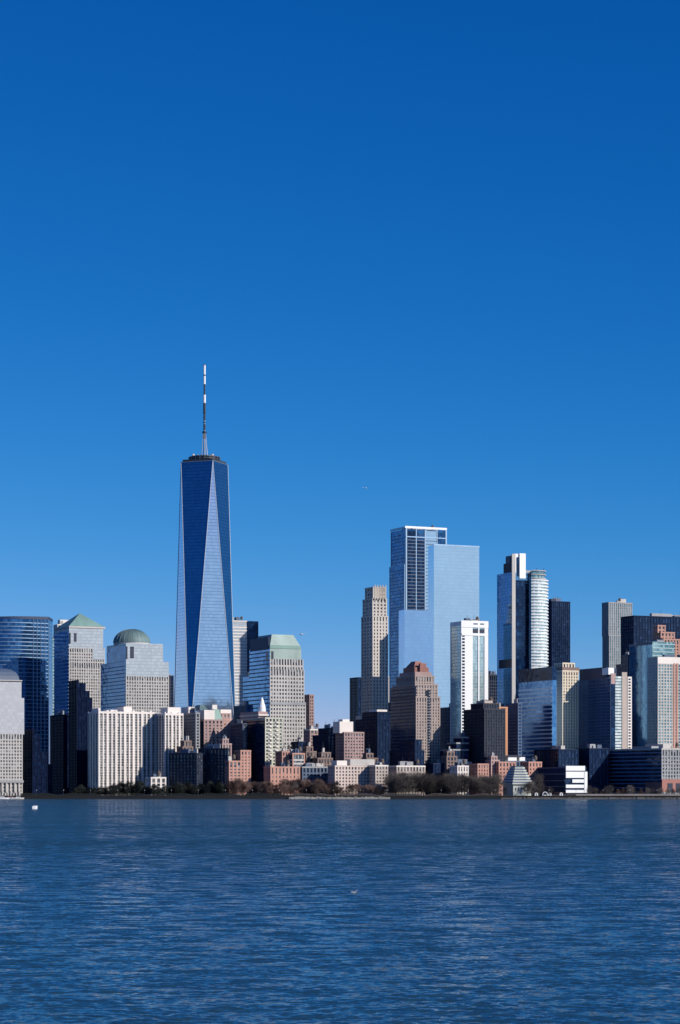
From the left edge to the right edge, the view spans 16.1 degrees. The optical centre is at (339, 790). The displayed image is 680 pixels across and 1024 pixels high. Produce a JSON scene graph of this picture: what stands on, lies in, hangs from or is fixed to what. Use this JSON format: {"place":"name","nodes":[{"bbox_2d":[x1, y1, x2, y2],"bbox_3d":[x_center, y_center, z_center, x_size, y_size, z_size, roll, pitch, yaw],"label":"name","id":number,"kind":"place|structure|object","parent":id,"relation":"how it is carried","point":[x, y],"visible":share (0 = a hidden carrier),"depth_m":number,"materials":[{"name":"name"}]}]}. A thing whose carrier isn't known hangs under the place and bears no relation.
{"place":"outdoors","nodes":[
{"label":"outdoors","id":0,"kind":"place"},
{"bbox_2d":[0,668,23,795],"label":"office tower","id":1,"kind":"structure","parent":0,"point":[11,733],"depth_m":2490.28,"materials":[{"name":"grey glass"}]},
{"bbox_2d":[0,616,52,763],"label":"curved glass tower","id":2,"kind":"structure","parent":0,"point":[26,649],"depth_m":2887.20,"materials":[{"name":"glass"}]},
{"bbox_2d":[23,729,52,795],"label":"dark tower","id":3,"kind":"structure","parent":0,"point":[37,772],"depth_m":2505.55,"materials":[{"name":"blue glass"}]},
{"bbox_2d":[53,635,53,714],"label":"glass tower","id":4,"kind":"structure","parent":0,"point":[53,674],"depth_m":3103.06,"materials":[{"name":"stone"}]},
{"bbox_2d":[50,711,68,794],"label":"dark tower","id":5,"kind":"structure","parent":0,"point":[59,741],"depth_m":2611.49,"materials":[{"name":"black glass"}]},
{"bbox_2d":[54,613,104,714],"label":"pyramid roofed tower","id":6,"kind":"structure","parent":0,"point":[79,652],"depth_m":2812.20,"materials":[{"name":"grey glass"}]},
{"bbox_2d":[69,680,91,795],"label":"dark tower","id":7,"kind":"structure","parent":0,"point":[80,703],"depth_m":2564.01,"materials":[{"name":"black glass"}]},
{"bbox_2d":[88,707,155,795],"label":"apartment slab","id":8,"kind":"structure","parent":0,"point":[122,744],"depth_m":2488.10,"materials":[{"name":"white concrete"}]},
{"bbox_2d":[101,629,168,713],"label":"domed tower","id":9,"kind":"structure","parent":0,"point":[135,672],"depth_m":2664.54,"materials":[{"name":"grey glass"}]},
{"bbox_2d":[156,707,182,795],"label":"apartment slab","id":10,"kind":"structure","parent":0,"point":[169,729],"depth_m":2485.54,"materials":[{"name":"white concrete"}]},
{"bbox_2d":[169,673,173,706],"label":"dark tower","id":11,"kind":"structure","parent":0,"point":[171,690],"depth_m":3154.03,"materials":[{"name":"blue glass"}]},
{"bbox_2d":[169,749,202,795],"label":"dark block","id":12,"kind":"structure","parent":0,"point":[185,765],"depth_m":2415.38,"materials":[{"name":"black glass"}]},
{"bbox_2d":[174,365,234,718],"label":"tapering glass skyscraper","id":13,"kind":"structure","parent":0,"point":[204,662],"depth_m":3015.40,"materials":[{"name":"glass"}]},
{"bbox_2d":[181,705,234,747],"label":"apartment tower","id":14,"kind":"structure","parent":0,"point":[215,722],"depth_m":2506.76,"materials":[{"name":"beige brick"}]},
{"bbox_2d":[233,616,258,705],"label":"banded glass tower","id":15,"kind":"structure","parent":0,"point":[244,632],"depth_m":3205.71,"materials":[{"name":"silver metal"}]},
{"bbox_2d":[237,698,282,793],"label":"ornate apartment tower","id":16,"kind":"structure","parent":0,"point":[264,737],"depth_m":2461.34,"materials":[{"name":"beige stone"}]},
{"bbox_2d":[264,757,299,795],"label":"brick building","id":17,"kind":"structure","parent":0,"point":[283,770],"depth_m":2404.34,"materials":[{"name":"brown brick"}]},
{"bbox_2d":[291,737,306,750],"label":"dark block","id":18,"kind":"structure","parent":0,"point":[299,742],"depth_m":2503.32,"materials":[{"name":"blue glass"}]},
{"bbox_2d":[304,694,313,728],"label":"slim tower","id":19,"kind":"structure","parent":0,"point":[309,699],"depth_m":2801.58,"materials":[{"name":"brown brick"}]},
{"bbox_2d":[303,720,318,745],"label":"tower","id":20,"kind":"structure","parent":0,"point":[310,731],"depth_m":2623.22,"materials":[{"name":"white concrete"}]},
{"bbox_2d":[312,724,334,760],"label":"dark tower","id":21,"kind":"structure","parent":0,"point":[325,737],"depth_m":2545.75,"materials":[{"name":"blue glass"}]},
{"bbox_2d":[0,799,679,1023],"bbox_3d":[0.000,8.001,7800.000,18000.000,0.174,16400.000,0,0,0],"label":"river water","id":22,"kind":"structure","parent":0,"point":[257,911],"depth_m":159.71,"materials":[{"name":"liquid"}]},
{"bbox_2d":[289,796,389,798],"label":"rock bank","id":23,"kind":"object","parent":22,"relation":"in","point":[342,797],"visible":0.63,"depth_m":2349.95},
{"bbox_2d":[0,796,679,798],"bbox_3d":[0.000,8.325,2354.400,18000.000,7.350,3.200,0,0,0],"label":"sea wall","id":24,"kind":"structure","parent":22,"relation":"in","point":[241,797],"depth_m":2353.00,"materials":[{"name":"stone"}]},
{"bbox_2d":[501,797,679,798],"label":"rock bank","id":25,"kind":"object","parent":22,"relation":"in","point":[590,798],"visible":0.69,"depth_m":2349.98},
{"bbox_2d":[0,0,679,727],"label":"sky","id":26,"kind":"structure","parent":0,"point":[423,256],"materials":[{"name":"blue"}]},
{"bbox_2d":[333,719,363,760],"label":"brick tower","id":27,"kind":"structure","parent":0,"point":[349,743],"depth_m":2484.88,"materials":[{"name":"pink brick"}]},
{"bbox_2d":[350,677,360,731],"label":"dark tower","id":28,"kind":"structure","parent":0,"point":[355,696],"depth_m":3257.24,"materials":[{"name":"blue glass"}]},
{"bbox_2d":[356,710,389,792],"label":"dark tower","id":29,"kind":"structure","parent":0,"point":[373,726],"depth_m":2605.52,"materials":[{"name":"blue glass"}]},
{"bbox_2d":[361,585,387,715],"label":"slender stone tower","id":30,"kind":"structure","parent":0,"point":[374,656],"depth_m":2838.00,"materials":[{"name":"beige stone"}]},
{"bbox_2d":[399,610,432,674],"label":"glass block","id":31,"kind":"structure","parent":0,"point":[415,635],"depth_m":2958.10,"materials":[{"name":"glass"}]},
{"bbox_2d":[389,525,446,701],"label":"framed glass tower","id":32,"kind":"structure","parent":0,"point":[408,579],"depth_m":3091.26,"materials":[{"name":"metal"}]},
{"bbox_2d":[440,703,449,748],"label":"background block","id":33,"kind":"structure","parent":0,"point":[444,726],"depth_m":2868.08,"materials":[{"name":"blue glass"}]},
{"bbox_2d":[428,544,479,707],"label":"pale glass tower","id":34,"kind":"structure","parent":0,"point":[453,583],"depth_m":2988.59,"materials":[{"name":"glass"}]},
{"bbox_2d":[449,756,468,795],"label":"house","id":35,"kind":"structure","parent":0,"point":[459,768],"depth_m":2424.17,"materials":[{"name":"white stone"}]},
{"bbox_2d":[450,616,488,742],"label":"white framed tower","id":36,"kind":"structure","parent":0,"point":[468,661],"depth_m":2758.38,"materials":[{"name":"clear glass"}]},
{"bbox_2d":[469,763,488,795],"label":"house","id":37,"kind":"structure","parent":0,"point":[476,769],"depth_m":2425.39,"materials":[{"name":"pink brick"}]},
{"bbox_2d":[488,671,496,702],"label":"dark tower","id":38,"kind":"structure","parent":0,"point":[492,684],"depth_m":3052.04,"materials":[{"name":"grey glass"}]},
{"bbox_2d":[496,699,507,754],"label":"orange building","id":39,"kind":"structure","parent":0,"point":[506,730],"depth_m":2503.26,"materials":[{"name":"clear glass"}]},
{"bbox_2d":[505,698,521,756],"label":"shaded slab","id":40,"kind":"structure","parent":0,"point":[515,728],"depth_m":2525.98,"materials":[{"name":"blue glass"}]},
{"bbox_2d":[502,766,531,795],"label":"stepped pyramid hall","id":41,"kind":"structure","parent":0,"point":[517,778],"depth_m":2389.92,"materials":[{"name":"stone"}]},
{"bbox_2d":[497,553,547,706],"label":"curved balcony tower","id":42,"kind":"structure","parent":0,"point":[522,617],"depth_m":2756.07,"materials":[{"name":"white glass"}]},
{"bbox_2d":[534,745,578,766],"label":"dark block","id":43,"kind":"structure","parent":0,"point":[557,756],"depth_m":2478.74,"materials":[{"name":"blue glass"}]},
{"bbox_2d":[548,598,569,666],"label":"dark tower","id":44,"kind":"structure","parent":0,"point":[558,630],"depth_m":3025.24,"materials":[{"name":"blue glass"}]},
{"bbox_2d":[554,662,578,748],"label":"cream tower","id":45,"kind":"structure","parent":0,"point":[567,707],"depth_m":2556.30,"materials":[{"name":"beige concrete"}]},
{"bbox_2d":[602,598,632,667],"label":"ribbed grey tower","id":46,"kind":"structure","parent":0,"point":[613,613],"depth_m":3125.05,"materials":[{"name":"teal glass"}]},
{"bbox_2d":[616,649,628,676],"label":"dark block","id":47,"kind":"structure","parent":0,"point":[623,666],"depth_m":2706.77,"materials":[{"name":"black glass"}]},
{"bbox_2d":[609,743,679,793],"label":"wide building","id":48,"kind":"structure","parent":0,"point":[650,766],"depth_m":2448.53,"materials":[{"name":"blue glass"}]},
{"bbox_2d":[621,613,679,663],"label":"wide dark block","id":49,"kind":"structure","parent":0,"point":[636,629],"depth_m":2911.64,"materials":[{"name":"blue glass"}]},
{"bbox_2d":[647,655,679,747],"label":"grid fronted block","id":50,"kind":"structure","parent":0,"point":[663,699],"depth_m":2606.78,"materials":[{"name":"white glass"}]},
{"label":"ground","id":51,"kind":"structure","parent":0,"visible":0},
{"bbox_2d":[134,780,146,793],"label":"evergreen tree","id":52,"kind":"object","parent":51,"relation":"on","point":[141,784],"visible":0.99,"depth_m":2377.03,"materials":[{"name":"green plant"}]},
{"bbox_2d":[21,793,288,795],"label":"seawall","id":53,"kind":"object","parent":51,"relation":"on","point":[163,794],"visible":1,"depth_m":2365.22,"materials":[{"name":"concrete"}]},
{"bbox_2d":[145,771,165,795],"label":"annex","id":54,"kind":"object","parent":51,"relation":"on","point":[157,779],"visible":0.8,"depth_m":2415.85,"materials":[{"name":"white concrete"}]},
{"bbox_2d":[176,733,192,752],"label":"building","id":55,"kind":"structure","parent":51,"relation":"on","point":[186,743],"depth_m":2466.66,"materials":[{"name":"beige brick"}]},
{"bbox_2d":[183,703,199,748],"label":"shaded tower","id":56,"kind":"structure","parent":51,"relation":"on","point":[191,724],"depth_m":2495.66,"materials":[{"name":"grey concrete"}]},
{"bbox_2d":[196,739,230,795],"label":"dark block","id":57,"kind":"structure","parent":51,"relation":"on","point":[215,757],"depth_m":2419.69,"materials":[{"name":"black glass"}]},
{"bbox_2d":[212,780,222,793],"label":"evergreen tree","id":58,"kind":"object","parent":51,"relation":"on","point":[215,788],"visible":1,"depth_m":2369.20,"materials":[{"name":"green plant"}]},
{"bbox_2d":[218,735,231,755],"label":"building","id":59,"kind":"structure","parent":51,"relation":"on","point":[224,742],"depth_m":2458.24,"materials":[{"name":"stone"}]},
{"bbox_2d":[225,779,236,793],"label":"bare tree","id":60,"kind":"object","parent":51,"relation":"on","point":[231,782],"visible":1,"depth_m":2369.03,"materials":[{"name":"brown plant"}]},
{"bbox_2d":[224,752,241,795],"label":"brick block","id":61,"kind":"structure","parent":51,"relation":"on","point":[232,769],"depth_m":2406.29,"materials":[{"name":"brown brick"}]},
{"bbox_2d":[232,778,243,794],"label":"bare tree","id":62,"kind":"object","parent":51,"relation":"on","point":[237,785],"visible":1,"depth_m":2370.60,"materials":[{"name":"brown plant"}]},
{"bbox_2d":[230,717,246,754],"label":"shaded block","id":63,"kind":"structure","parent":51,"relation":"on","point":[238,735],"depth_m":2477.74,"materials":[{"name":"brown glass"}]},
{"bbox_2d":[233,700,249,723],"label":"glass block","id":64,"kind":"structure","parent":51,"relation":"on","point":[240,709],"depth_m":2766.28,"materials":[{"name":"glass"}]},
{"bbox_2d":[234,750,250,795],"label":"brick block","id":65,"kind":"structure","parent":51,"relation":"on","point":[244,756],"depth_m":2411.16,"materials":[{"name":"brown brick"}]},
{"bbox_2d":[243,634,305,750],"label":"green roofed tower","id":66,"kind":"structure","parent":51,"relation":"on","point":[274,679],"depth_m":2711.08,"materials":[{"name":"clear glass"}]},
{"bbox_2d":[275,742,290,765],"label":"brick block","id":67,"kind":"structure","parent":51,"relation":"on","point":[280,756],"depth_m":2429.66,"materials":[{"name":"brown brick"}]},
{"bbox_2d":[276,778,291,794],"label":"bare tree","id":68,"kind":"object","parent":51,"relation":"on","point":[283,788],"visible":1,"depth_m":2370.61,"materials":[{"name":"brown plant"}]},
{"bbox_2d":[289,747,304,765],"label":"brick block","id":69,"kind":"structure","parent":51,"relation":"on","point":[296,757],"depth_m":2423.58,"materials":[{"name":"brown brick"}]},
{"bbox_2d":[302,742,316,762],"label":"building","id":70,"kind":"structure","parent":51,"relation":"on","point":[309,752],"depth_m":2472.32,"materials":[{"name":"stone"}]},
{"bbox_2d":[299,760,327,795],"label":"block","id":71,"kind":"structure","parent":51,"relation":"on","point":[311,772],"depth_m":2421.08,"materials":[{"name":"grey concrete"}]},
{"bbox_2d":[310,778,324,793],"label":"bare tree","id":72,"kind":"object","parent":51,"relation":"on","point":[317,783],"visible":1,"depth_m":2367.14,"materials":[{"name":"brown plant"}]},
{"bbox_2d":[312,747,332,765],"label":"building","id":73,"kind":"structure","parent":51,"relation":"on","point":[325,758],"depth_m":2459.91,"materials":[{"name":"beige brick"}]},
{"bbox_2d":[331,780,343,794],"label":"bare tree","id":74,"kind":"object","parent":51,"relation":"on","point":[336,788],"visible":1,"depth_m":2372.43,"materials":[{"name":"brown plant"}]},
{"bbox_2d":[328,759,373,795],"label":"waterfront apartments","id":75,"kind":"structure","parent":51,"relation":"on","point":[346,772],"depth_m":2401.04,"materials":[{"name":"beige concrete"}]},
{"bbox_2d":[361,748,376,764],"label":"building","id":76,"kind":"structure","parent":51,"relation":"on","point":[367,755],"depth_m":2453.30,"materials":[{"name":"brown brick"}]},
{"bbox_2d":[368,756,387,794],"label":"waterfront apartments","id":77,"kind":"structure","parent":51,"relation":"on","point":[377,772],"depth_m":2397.64,"materials":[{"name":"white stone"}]},
{"bbox_2d":[382,774,398,793],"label":"bare tree","id":78,"kind":"object","parent":51,"relation":"on","point":[388,779],"visible":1,"depth_m":2371.51,"materials":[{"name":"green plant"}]},
{"bbox_2d":[289,793,500,795],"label":"shrubbery","id":79,"kind":"object","parent":51,"relation":"on","point":[391,794],"visible":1,"depth_m":2365.05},
{"bbox_2d":[390,773,411,793],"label":"bare tree","id":80,"kind":"object","parent":51,"relation":"on","point":[398,777],"visible":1,"depth_m":2366.09,"materials":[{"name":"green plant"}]},
{"bbox_2d":[393,771,415,793],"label":"bare tree","id":81,"kind":"object","parent":51,"relation":"on","point":[405,782],"visible":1,"depth_m":2368.63,"materials":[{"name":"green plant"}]},
{"bbox_2d":[389,739,424,765],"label":"dark block","id":82,"kind":"structure","parent":51,"relation":"on","point":[411,751],"depth_m":2451.54,"materials":[{"name":"blue glass"}]},
{"bbox_2d":[388,759,425,794],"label":"block","id":83,"kind":"structure","parent":51,"relation":"on","point":[403,766],"depth_m":2432.77,"materials":[{"name":"beige concrete"}]},
{"bbox_2d":[390,661,439,763],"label":"stepped beige tower","id":84,"kind":"structure","parent":51,"relation":"on","point":[414,705],"depth_m":2489.97,"materials":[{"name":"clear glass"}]},
{"bbox_2d":[414,770,427,794],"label":"bare tree","id":85,"kind":"object","parent":51,"relation":"on","point":[419,786],"visible":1,"depth_m":2374.28,"materials":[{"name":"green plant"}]},
{"bbox_2d":[415,772,430,794],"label":"bare tree","id":86,"kind":"object","parent":51,"relation":"on","point":[425,774],"visible":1,"depth_m":2371.51,"materials":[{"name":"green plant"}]},
{"bbox_2d":[424,774,437,793],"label":"bare tree","id":87,"kind":"object","parent":51,"relation":"on","point":[432,784],"visible":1,"depth_m":2369.64,"materials":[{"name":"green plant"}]},
{"bbox_2d":[426,773,441,793],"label":"bare tree","id":88,"kind":"object","parent":51,"relation":"on","point":[435,779],"visible":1,"depth_m":2373.13,"materials":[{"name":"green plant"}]},
{"bbox_2d":[439,775,455,793],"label":"bare tree","id":89,"kind":"object","parent":51,"relation":"on","point":[450,790],"visible":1,"depth_m":2368.23,"materials":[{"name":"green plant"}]},
{"bbox_2d":[424,759,471,795],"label":"block","id":90,"kind":"structure","parent":51,"relation":"on","point":[437,767],"depth_m":2443.88,"materials":[{"name":"blue glass"}]},
{"bbox_2d":[441,746,456,793],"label":"building","id":91,"kind":"structure","parent":51,"relation":"on","point":[448,758],"depth_m":2442.57,"materials":[{"name":"beige concrete"}]},
{"bbox_2d":[443,772,462,792],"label":"bare tree","id":92,"kind":"object","parent":51,"relation":"on","point":[455,783],"visible":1,"depth_m":2366.26,"materials":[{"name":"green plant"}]},
{"bbox_2d":[439,732,468,761],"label":"dark block","id":93,"kind":"structure","parent":51,"relation":"on","point":[459,745],"depth_m":2471.25,"materials":[{"name":"blue glass"}]},
{"bbox_2d":[456,773,470,793],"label":"bare tree","id":94,"kind":"object","parent":51,"relation":"on","point":[459,781],"visible":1,"depth_m":2372.06,"materials":[{"name":"brown plant"}]},
{"bbox_2d":[458,775,477,794],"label":"bare tree","id":95,"kind":"object","parent":51,"relation":"on","point":[467,789],"visible":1,"depth_m":2369.60,"materials":[{"name":"brown plant"}]},
{"bbox_2d":[471,774,486,793],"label":"bare tree","id":96,"kind":"object","parent":51,"relation":"on","point":[478,785],"visible":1,"depth_m":2367.67,"materials":[{"name":"brown plant"}]},
{"bbox_2d":[463,697,505,763],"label":"dark apartment tower","id":97,"kind":"structure","parent":51,"relation":"on","point":[484,725],"depth_m":2462.85,"materials":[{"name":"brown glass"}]},
{"bbox_2d":[477,776,493,793],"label":"bare tree","id":98,"kind":"object","parent":51,"relation":"on","point":[485,785],"visible":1,"depth_m":2367.84,"materials":[{"name":"brown plant"}]},
{"bbox_2d":[485,747,499,793],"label":"building","id":99,"kind":"structure","parent":51,"relation":"on","point":[491,760],"depth_m":2447.00,"materials":[{"name":"beige concrete"}]},
{"bbox_2d":[487,773,507,793],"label":"bare tree","id":100,"kind":"object","parent":51,"relation":"on","point":[495,777],"visible":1,"depth_m":2367.66,"materials":[{"name":"brown plant"}]},
{"bbox_2d":[496,762,515,795],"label":"brick wing","id":101,"kind":"structure","parent":51,"relation":"on","point":[502,768],"depth_m":2444.22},
{"bbox_2d":[505,755,526,765],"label":"flat roofed block","id":102,"kind":"structure","parent":51,"relation":"on","point":[517,759],"depth_m":2481.91,"materials":[{"name":"white concrete"}]},
{"bbox_2d":[520,755,541,795],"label":"brick wing","id":103,"kind":"structure","parent":51,"relation":"on","point":[531,766],"depth_m":2442.77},
{"bbox_2d":[518,667,556,761],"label":"blue banded building","id":104,"kind":"structure","parent":51,"relation":"on","point":[537,694],"depth_m":2531.77,"materials":[{"name":"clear glass"}]},
{"bbox_2d":[534,772,546,795],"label":"bare tree","id":105,"kind":"object","parent":51,"relation":"on","point":[539,778],"visible":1,"depth_m":2376.77,"materials":[{"name":"brown plant"}]},
{"bbox_2d":[538,766,586,795],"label":"white stepped building","id":106,"kind":"structure","parent":51,"relation":"on","point":[567,780],"depth_m":2402.41,"materials":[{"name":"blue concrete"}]},
{"bbox_2d":[576,743,609,793],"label":"dark block","id":107,"kind":"structure","parent":51,"relation":"on","point":[594,759],"depth_m":2485.43,"materials":[{"name":"blue glass"}]},
{"bbox_2d":[579,667,631,748],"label":"navy ribbed tower","id":108,"kind":"structure","parent":51,"relation":"on","point":[605,707],"depth_m":2534.85,"materials":[{"name":"blue glass"}]},
{"bbox_2d":[629,638,674,746],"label":"reflective glass tower","id":109,"kind":"structure","parent":51,"relation":"on","point":[639,654],"depth_m":2659.81,"materials":[{"name":"glass"}]},
{"bbox_2d":[652,625,679,656],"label":"brick tower","id":110,"kind":"structure","parent":51,"relation":"on","point":[659,632],"depth_m":2666.25,"materials":[{"name":"pink brick"}]},
{"label":"promenade","id":111,"kind":"structure","parent":0,"visible":0},
{"bbox_2d":[575,794,679,795],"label":"terrace wall","id":112,"kind":"structure","parent":111,"relation":"on","point":[627,794],"depth_m":2358.00,"materials":[{"name":"stone"}]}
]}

